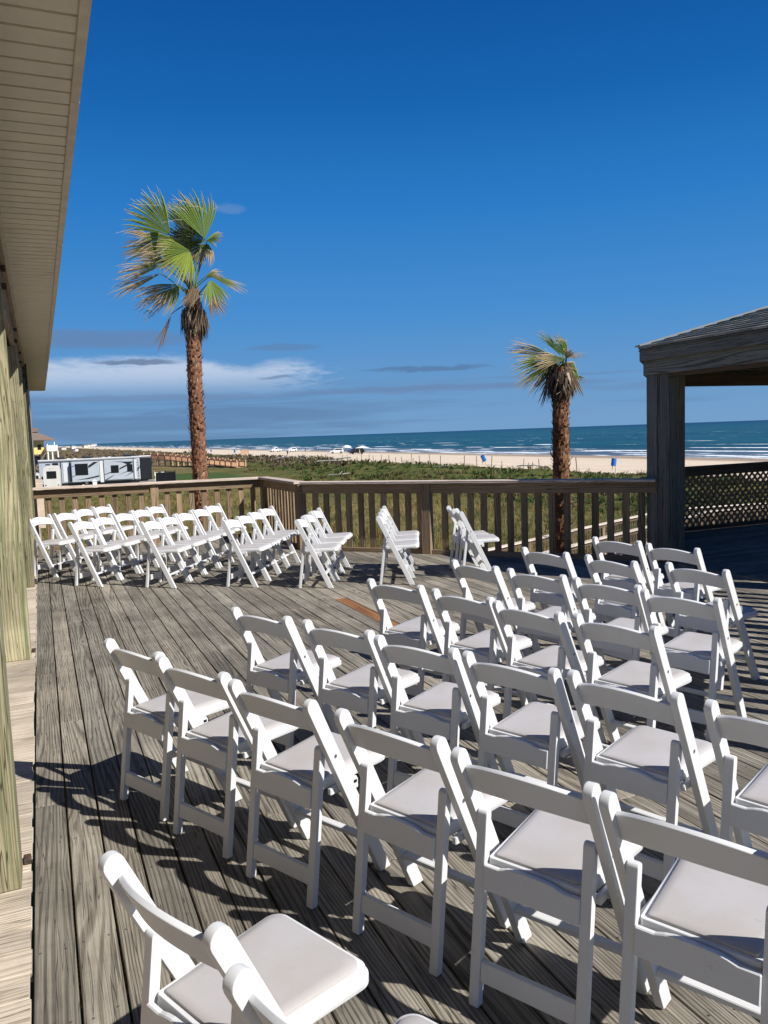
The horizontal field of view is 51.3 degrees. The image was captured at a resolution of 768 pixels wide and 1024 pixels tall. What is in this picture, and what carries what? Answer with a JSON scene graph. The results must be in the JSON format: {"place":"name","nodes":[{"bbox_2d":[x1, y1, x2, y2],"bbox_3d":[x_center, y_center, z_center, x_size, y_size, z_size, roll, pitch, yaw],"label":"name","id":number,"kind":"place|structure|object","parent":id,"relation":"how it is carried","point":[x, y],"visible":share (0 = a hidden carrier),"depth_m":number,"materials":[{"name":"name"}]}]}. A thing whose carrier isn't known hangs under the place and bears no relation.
{"place":"outdoors","nodes":[
{"label":"outdoors","id":0,"kind":"place"},
{"bbox_2d":[29,0,767,446],"label":"sky","id":1,"kind":"structure","parent":0,"point":[404,192],"materials":[{"name":"blue"}]},
{"bbox_2d":[31,446,767,1023],"bbox_3d":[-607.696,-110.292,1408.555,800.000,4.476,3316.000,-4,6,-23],"label":"ground","id":2,"kind":"structure","parent":0,"point":[625,464],"depth_m":103.58,"materials":[{"name":"beige sand"}]},
{"bbox_2d":[32,428,58,466],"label":"beach house","id":3,"kind":"structure","parent":2,"relation":"on","point":[39,439],"depth_m":179.36,"materials":[{"name":"yellow"}]},
{"bbox_2d":[0,0,91,893],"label":"beach building","id":4,"kind":"structure","parent":2,"relation":"on","point":[43,44],"depth_m":5.28,"materials":[{"name":"brown wood"}]},
{"bbox_2d":[0,570,36,1023],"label":"porch floor","id":5,"kind":"structure","parent":4,"relation":"attached to","point":[16,950],"depth_m":3.33,"materials":[{"name":"brown wood"}]},
{"bbox_2d":[43,465,61,486],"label":"camper","id":6,"kind":"object","parent":2,"relation":"on","point":[51,475],"visible":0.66,"depth_m":87.92,"materials":[{"name":"white metal"}]},
{"bbox_2d":[46,471,56,478],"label":"window","id":7,"kind":"structure","parent":6,"relation":"in","point":[50,474],"depth_m":87.86,"materials":[{"name":"black glass"}]},
{"bbox_2d":[37,454,151,485],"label":"fifth wheel camper","id":8,"kind":"object","parent":2,"relation":"on","point":[125,468],"visible":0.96,"depth_m":97.28,"materials":[{"name":"white metal"}]},
{"bbox_2d":[63,463,68,481],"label":"door","id":9,"kind":"structure","parent":8,"relation":"in","point":[65,465],"depth_m":95.75,"materials":[{"name":"grey metal"}]},
{"bbox_2d":[75,463,87,474],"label":"window","id":10,"kind":"structure","parent":8,"relation":"in","point":[80,469],"depth_m":95.77,"materials":[{"name":"black glass"}]},
{"bbox_2d":[111,465,118,472],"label":"window","id":11,"kind":"structure","parent":8,"relation":"in","point":[114,468],"depth_m":97.66,"materials":[{"name":"black glass"}]},
{"bbox_2d":[127,464,132,471],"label":"window","id":12,"kind":"structure","parent":8,"relation":"in","point":[129,466],"depth_m":98.38,"materials":[{"name":"black glass"}]},
{"bbox_2d":[37,551,171,1023],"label":"deck frame","id":13,"kind":"object","parent":2,"relation":"on","point":[78,965],"visible":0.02,"depth_m":3.93,"materials":[{"name":"grey wood"}]},
{"bbox_2d":[34,537,767,1023],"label":"deck","id":14,"kind":"structure","parent":13,"relation":"on","point":[196,879],"depth_m":3.72,"materials":[{"name":"grey wood"}]},
{"bbox_2d":[30,514,75,576],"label":"folding chair","id":15,"kind":"object","parent":14,"relation":"on","point":[52,542],"visible":0.94,"depth_m":10.77,"materials":[{"name":"white plastic"}]},
{"bbox_2d":[52,510,100,570],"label":"folding chair","id":16,"kind":"object","parent":14,"relation":"on","point":[59,518],"visible":0.69,"depth_m":11.23,"materials":[{"name":"white plastic"}]},
{"bbox_2d":[68,518,121,586],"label":"folding chair","id":17,"kind":"object","parent":14,"relation":"on","point":[81,550],"visible":1,"depth_m":9.94,"materials":[{"name":"white plastic"}]},
{"bbox_2d":[74,506,115,563],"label":"folding chair","id":18,"kind":"object","parent":14,"relation":"on","point":[83,512],"visible":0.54,"depth_m":11.83,"materials":[{"name":"white plastic"}]},
{"bbox_2d":[91,504,132,558],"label":"folding chair","id":19,"kind":"object","parent":14,"relation":"on","point":[97,511],"visible":0.49,"depth_m":12.20,"materials":[{"name":"white plastic"}]},
{"bbox_2d":[92,514,140,579],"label":"folding chair","id":20,"kind":"object","parent":14,"relation":"on","point":[121,541],"visible":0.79,"depth_m":10.54,"materials":[{"name":"white plastic"}]},
{"bbox_2d":[112,510,159,572],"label":"folding chair","id":21,"kind":"object","parent":14,"relation":"on","point":[130,516],"visible":0.8,"depth_m":10.95,"materials":[{"name":"white plastic"}]},
{"bbox_2d":[32,476,263,551],"bbox_3d":[-3.946,0.061,13.797,3.820,1.158,0.200,-4,6,-16],"label":"deck railing","id":22,"kind":"object","parent":14,"relation":"on","point":[140,489],"visible":0.46,"depth_m":13.74,"materials":[{"name":"brown wood"}]},
{"bbox_2d":[132,507,175,565],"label":"folding chair","id":23,"kind":"object","parent":14,"relation":"on","point":[146,512],"visible":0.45,"depth_m":11.49,"materials":[{"name":"white plastic"}]},
{"bbox_2d":[139,518,191,587],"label":"folding chair","id":24,"kind":"object","parent":14,"relation":"on","point":[158,553],"visible":1,"depth_m":9.63,"materials":[{"name":"white plastic"}]},
{"bbox_2d":[103,638,229,820],"bbox_3d":[-1.028,1.002,3.948,0.456,0.804,0.498,3,7,41],"label":"folding chair","id":25,"kind":"object","parent":14,"relation":"on","point":[157,718],"visible":0.75,"depth_m":3.86,"materials":[{"name":"white plastic"}]},
{"bbox_2d":[145,504,187,560],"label":"folding chair","id":26,"kind":"object","parent":14,"relation":"on","point":[159,509],"visible":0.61,"depth_m":12.03,"materials":[{"name":"white plastic"}]},
{"bbox_2d":[159,514,206,580],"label":"folding chair","id":27,"kind":"object","parent":14,"relation":"on","point":[172,520],"visible":0.8,"depth_m":10.28,"materials":[{"name":"white plastic"}]},
{"bbox_2d":[175,510,220,573],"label":"folding chair","id":28,"kind":"object","parent":14,"relation":"on","point":[189,515],"visible":0.79,"depth_m":10.76,"materials":[{"name":"white plastic"}]},
{"bbox_2d":[192,506,234,566],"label":"folding chair","id":29,"kind":"object","parent":14,"relation":"on","point":[197,513],"visible":0.68,"depth_m":11.25,"materials":[{"name":"white plastic"}]},
{"bbox_2d":[204,503,245,560],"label":"folding chair","id":30,"kind":"object","parent":14,"relation":"on","point":[216,508],"visible":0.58,"depth_m":11.86,"materials":[{"name":"white plastic"}]},
{"bbox_2d":[155,656,297,858],"bbox_3d":[-0.672,1.024,3.595,0.456,0.804,0.498,3,7,40],"label":"folding chair","id":31,"kind":"object","parent":14,"relation":"on","point":[218,744],"visible":0.84,"depth_m":3.48,"materials":[{"name":"white plastic"}]},
{"bbox_2d":[98,850,368,1023],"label":"folding chair","id":32,"kind":"object","parent":14,"relation":"on","point":[304,974],"visible":0.94,"depth_m":1.88,"materials":[{"name":"white plastic"}]},
{"bbox_2d":[221,516,271,587],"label":"folding chair","id":33,"kind":"object","parent":14,"relation":"on","point":[241,549],"visible":1,"depth_m":9.49,"materials":[{"name":"white plastic"}]},
{"bbox_2d":[238,512,282,579],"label":"folding chair","id":34,"kind":"object","parent":14,"relation":"on","point":[249,518],"visible":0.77,"depth_m":10.16,"materials":[{"name":"white plastic"}]},
{"bbox_2d":[248,509,292,572],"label":"folding chair","id":35,"kind":"object","parent":14,"relation":"on","point":[258,515],"visible":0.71,"depth_m":10.62,"materials":[{"name":"white plastic"}]},
{"bbox_2d":[261,506,300,566],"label":"folding chair","id":36,"kind":"object","parent":14,"relation":"on","point":[270,511],"visible":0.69,"depth_m":11.08,"materials":[{"name":"white plastic"}]},
{"bbox_2d":[258,476,307,549],"bbox_3d":[-1.721,0.025,13.360,0.200,1.158,2.218,-4,6,-24],"label":"deck railing","id":37,"kind":"object","parent":14,"relation":"on","point":[285,498],"visible":0.51,"depth_m":13.11,"materials":[{"name":"brown wood"}]},
{"bbox_2d":[230,607,340,749],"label":"folding chair","id":38,"kind":"object","parent":14,"relation":"on","point":[283,673],"visible":0.88,"depth_m":4.42,"materials":[{"name":"white plastic"}]},
{"bbox_2d":[228,679,389,908],"bbox_3d":[-0.280,1.047,3.218,0.456,0.804,0.498,3,7,40],"label":"folding chair","id":39,"kind":"object","parent":14,"relation":"on","point":[298,777],"visible":0.96,"depth_m":3.09,"materials":[{"name":"white plastic"}]},
{"bbox_2d":[294,516,340,587],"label":"folding chair","id":40,"kind":"object","parent":14,"relation":"on","point":[314,549],"visible":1,"depth_m":9.23,"materials":[{"name":"white plastic"}]},
{"bbox_2d":[303,511,346,579],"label":"folding chair","id":41,"kind":"object","parent":14,"relation":"on","point":[310,517],"visible":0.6,"depth_m":9.94,"materials":[{"name":"white plastic"}]},
{"bbox_2d":[222,963,437,1023],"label":"folding chair","id":42,"kind":"object","parent":14,"relation":"on","point":[247,996],"visible":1,"depth_m":1.43,"materials":[{"name":"white plastic"}]},
{"bbox_2d":[311,508,352,572],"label":"folding chair","id":43,"kind":"object","parent":14,"relation":"on","point":[318,513],"visible":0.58,"depth_m":10.46,"materials":[{"name":"white plastic"}]},
{"bbox_2d":[301,619,419,766],"bbox_3d":[-0.092,0.943,4.212,0.456,0.804,0.498,3,7,39],"label":"folding chair","id":44,"kind":"object","parent":14,"relation":"on","point":[364,688],"visible":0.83,"depth_m":4.08,"materials":[{"name":"white plastic"}]},
{"bbox_2d":[376,513,418,584],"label":"folding chair","id":45,"kind":"object","parent":14,"relation":"on","point":[393,545],"visible":1,"depth_m":9.24,"materials":[{"name":"white plastic"}]},
{"bbox_2d":[378,509,418,572],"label":"folding chair","id":46,"kind":"object","parent":14,"relation":"on","point":[406,537],"visible":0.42,"depth_m":10.05,"materials":[{"name":"white plastic"}]},
{"bbox_2d":[379,506,418,566],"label":"folding chair","id":47,"kind":"object","parent":14,"relation":"on","point":[401,533],"visible":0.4,"depth_m":10.51,"materials":[{"name":"white plastic"}]},
{"bbox_2d":[367,578,459,695],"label":"folding chair","id":48,"kind":"object","parent":14,"relation":"on","point":[419,631],"visible":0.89,"depth_m":5.14,"materials":[{"name":"white plastic"}]},
{"bbox_2d":[334,708,509,976],"bbox_3d":[0.163,1.070,2.827,0.456,0.804,0.498,3,8,42],"label":"folding chair","id":49,"kind":"object","parent":14,"relation":"on","point":[420,817],"visible":0.92,"depth_m":2.71,"materials":[{"name":"white plastic"}]},
{"bbox_2d":[373,634,500,792],"bbox_3d":[0.286,0.966,3.841,0.456,0.804,0.498,3,7,39],"label":"folding chair","id":50,"kind":"object","parent":14,"relation":"on","point":[445,709],"visible":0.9,"depth_m":3.71,"materials":[{"name":"white plastic"}]},
{"bbox_2d":[446,506,488,572],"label":"folding chair","id":51,"kind":"object","parent":14,"relation":"on","point":[458,525],"visible":0.81,"depth_m":9.89,"materials":[{"name":"white plastic"}]},
{"bbox_2d":[455,508,498,570],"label":"folding chair","id":52,"kind":"object","parent":14,"relation":"on","point":[476,541],"visible":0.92,"depth_m":9.49,"materials":[{"name":"white plastic"}]},
{"bbox_2d":[299,478,655,560],"bbox_3d":[1.123,0.130,11.263,5.160,1.158,0.200,1,6,24],"label":"deck railing","id":53,"kind":"object","parent":14,"relation":"on","point":[423,490],"visible":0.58,"depth_m":11.08,"materials":[{"name":"brown wood"}]},
{"bbox_2d":[431,588,531,707],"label":"folding chair","id":54,"kind":"object","parent":14,"relation":"on","point":[487,646],"visible":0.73,"depth_m":4.77,"materials":[{"name":"white plastic"}]},
{"bbox_2d":[450,559,534,663],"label":"folding chair","id":55,"kind":"object","parent":14,"relation":"on","point":[493,575],"visible":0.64,"depth_m":5.79,"materials":[{"name":"white plastic"}]},
{"bbox_2d":[461,650,599,827],"bbox_3d":[0.670,0.987,3.494,0.456,0.804,0.498,3,8,43],"label":"folding chair","id":56,"kind":"object","parent":14,"relation":"on","point":[538,734],"visible":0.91,"depth_m":3.36,"materials":[{"name":"white plastic"}]},
{"bbox_2d":[492,600,606,750],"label":"folding chair","id":57,"kind":"object","parent":14,"relation":"on","point":[566,658],"visible":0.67,"depth_m":4.37,"materials":[{"name":"white plastic"}]},
{"bbox_2d":[450,746,649,1023],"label":"folding chair","id":58,"kind":"object","parent":14,"relation":"on","point":[551,855],"visible":0.89,"depth_m":2.35,"materials":[{"name":"white plastic"}]},
{"bbox_2d":[506,568,595,655],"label":"folding chair","id":59,"kind":"object","parent":14,"relation":"on","point":[568,609],"visible":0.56,"depth_m":5.34,"materials":[{"name":"white plastic"}]},
{"bbox_2d":[521,547,583,642],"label":"folding chair","id":60,"kind":"object","parent":14,"relation":"on","point":[544,598],"visible":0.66,"depth_m":6.27,"materials":[{"name":"white plastic"}]},
{"bbox_2d":[572,577,667,715],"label":"folding chair","id":61,"kind":"object","parent":14,"relation":"on","point":[584,592],"visible":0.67,"depth_m":4.94,"materials":[{"name":"white plastic"}]},
{"bbox_2d":[584,554,665,660],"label":"folding chair","id":62,"kind":"object","parent":14,"relation":"on","point":[610,610],"visible":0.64,"depth_m":5.78,"materials":[{"name":"white plastic"}]},
{"bbox_2d":[592,537,665,625],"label":"folding chair","id":63,"kind":"object","parent":14,"relation":"on","point":[622,582],"visible":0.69,"depth_m":6.72,"materials":[{"name":"white plastic"}]},
{"bbox_2d":[572,613,691,752],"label":"folding chair","id":64,"kind":"object","parent":14,"relation":"on","point":[660,677],"visible":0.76,"depth_m":4.01,"materials":[{"name":"white plastic"}]},
{"bbox_2d":[566,669,718,880],"bbox_3d":[1.049,1.006,3.156,0.498,0.804,0.456,-7,8,-44],"label":"folding chair","id":65,"kind":"object","parent":14,"relation":"on","point":[653,764],"visible":0.86,"depth_m":3.02,"materials":[{"name":"white plastic"}]},
{"bbox_2d":[598,790,767,1023],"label":"folding chair","id":66,"kind":"object","parent":14,"relation":"on","point":[697,922],"visible":1,"depth_m":2.07,"materials":[{"name":"white plastic"}]},
{"bbox_2d":[645,543,720,636],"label":"folding chair","id":67,"kind":"object","parent":14,"relation":"on","point":[692,591],"visible":0.63,"depth_m":6.26,"materials":[{"name":"white plastic"}]},
{"bbox_2d":[640,588,746,740],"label":"folding chair","id":68,"kind":"object","parent":14,"relation":"on","point":[698,652],"visible":0.81,"depth_m":4.50,"materials":[{"name":"white plastic"}]},
{"bbox_2d":[635,306,767,582],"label":"gazebo","id":69,"kind":"object","parent":14,"relation":"on","point":[733,351],"visible":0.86,"depth_m":10.08,"materials":[{"name":"brown wood"}]},
{"bbox_2d":[665,562,759,689],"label":"folding chair","id":70,"kind":"object","parent":14,"relation":"on","point":[736,614],"visible":0.75,"depth_m":5.31,"materials":[{"name":"white plastic"}]},
{"bbox_2d":[703,699,767,853],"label":"folding chair","id":71,"kind":"object","parent":14,"relation":"on","point":[744,812],"visible":0.84,"depth_m":2.74,"materials":[{"name":"white plastic"}]},
{"bbox_2d":[155,470,175,481],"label":"fence","id":72,"kind":"object","parent":2,"relation":"on","point":[165,475],"visible":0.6,"depth_m":98.39,"materials":[{"name":"black paint"}]},
{"bbox_2d":[106,185,244,533],"bbox_3d":[-4.774,-2.091,19.294,3.322,11.126,1.379,-2,6,0],"label":"palm tree","id":73,"kind":"object","parent":2,"relation":"on","point":[194,323],"visible":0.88,"depth_m":18.82,"materials":[{"name":"green plant"}]},
{"bbox_2d":[143,453,245,467],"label":"dune walkover","id":74,"kind":"object","parent":2,"relation":"on","point":[213,461],"visible":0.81,"depth_m":154.89,"materials":[{"name":"brown wood"}]},
{"bbox_2d":[34,448,392,472],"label":"dune scrub","id":75,"kind":"object","parent":2,"relation":"on","point":[291,462],"visible":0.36,"depth_m":168.32,"materials":[{"name":"green plant"}]},
{"bbox_2d":[269,448,281,451],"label":"parked truck","id":76,"kind":"object","parent":2,"relation":"on","point":[275,449],"visible":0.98,"depth_m":341.75,"materials":[{"name":"white metal"}]},
{"bbox_2d":[286,447,296,451],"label":"parked car","id":77,"kind":"object","parent":2,"relation":"on","point":[292,449],"visible":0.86,"depth_m":332.56,"materials":[{"name":"white metal"}]},
{"bbox_2d":[330,448,343,453],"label":"parked suv","id":78,"kind":"object","parent":2,"relation":"on","point":[340,450],"visible":1,"depth_m":271.18,"materials":[{"name":"white metal"}]},
{"bbox_2d":[350,448,364,453],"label":"parked jeep","id":79,"kind":"object","parent":2,"relation":"on","point":[357,451],"visible":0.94,"depth_m":253.56,"materials":[{"name":"black metal"}]},
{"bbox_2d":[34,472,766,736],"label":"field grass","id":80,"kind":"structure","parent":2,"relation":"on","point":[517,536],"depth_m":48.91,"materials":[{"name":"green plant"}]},
{"bbox_2d":[189,454,767,522],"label":"dune shrubs","id":81,"kind":"object","parent":2,"relation":"on","point":[592,475],"visible":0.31,"depth_m":84.28,"materials":[{"name":"green plant"}]},
{"bbox_2d":[480,455,485,466],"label":"trash barrel","id":82,"kind":"object","parent":2,"relation":"on","point":[483,457],"visible":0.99,"depth_m":113.93,"materials":[{"name":"blue plastic"}]},
{"bbox_2d":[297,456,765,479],"bbox_3d":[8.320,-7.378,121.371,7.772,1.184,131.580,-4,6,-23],"label":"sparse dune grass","id":83,"kind":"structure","parent":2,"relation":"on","point":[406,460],"depth_m":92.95,"materials":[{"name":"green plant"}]},
{"bbox_2d":[506,330,585,552],"bbox_3d":[3.330,-0.085,16.230,1.634,7.165,0.928,-1,6,11],"label":"palm tree","id":84,"kind":"object","parent":2,"relation":"on","point":[561,384],"visible":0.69,"depth_m":15.88,"materials":[{"name":"green plant"}]},
{"bbox_2d":[611,458,616,472],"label":"trash barrel","id":85,"kind":"object","parent":2,"relation":"on","point":[613,461],"visible":0.99,"depth_m":92.28,"materials":[{"name":"blue plastic"}]},
{"bbox_2d":[58,420,767,458],"bbox_3d":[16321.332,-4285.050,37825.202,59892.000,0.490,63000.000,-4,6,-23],"label":"sea","id":86,"kind":"structure","parent":0,"point":[736,439],"depth_m":484.16,"materials":[{"name":"liquid"}]},
{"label":"beach boardwalk","id":87,"kind":"structure","parent":0,"visible":0},
{"bbox_2d":[488,503,767,553],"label":"boardwalk railing","id":88,"kind":"object","parent":87,"relation":"on","point":[603,525],"visible":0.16,"depth_m":24.04,"materials":[{"name":"brown wood"}]},
{"bbox_2d":[543,507,767,555],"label":"boardwalk railing","id":89,"kind":"object","parent":87,"relation":"on","point":[619,535],"visible":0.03,"depth_m":22.33,"materials":[{"name":"brown wood"}]}
]}

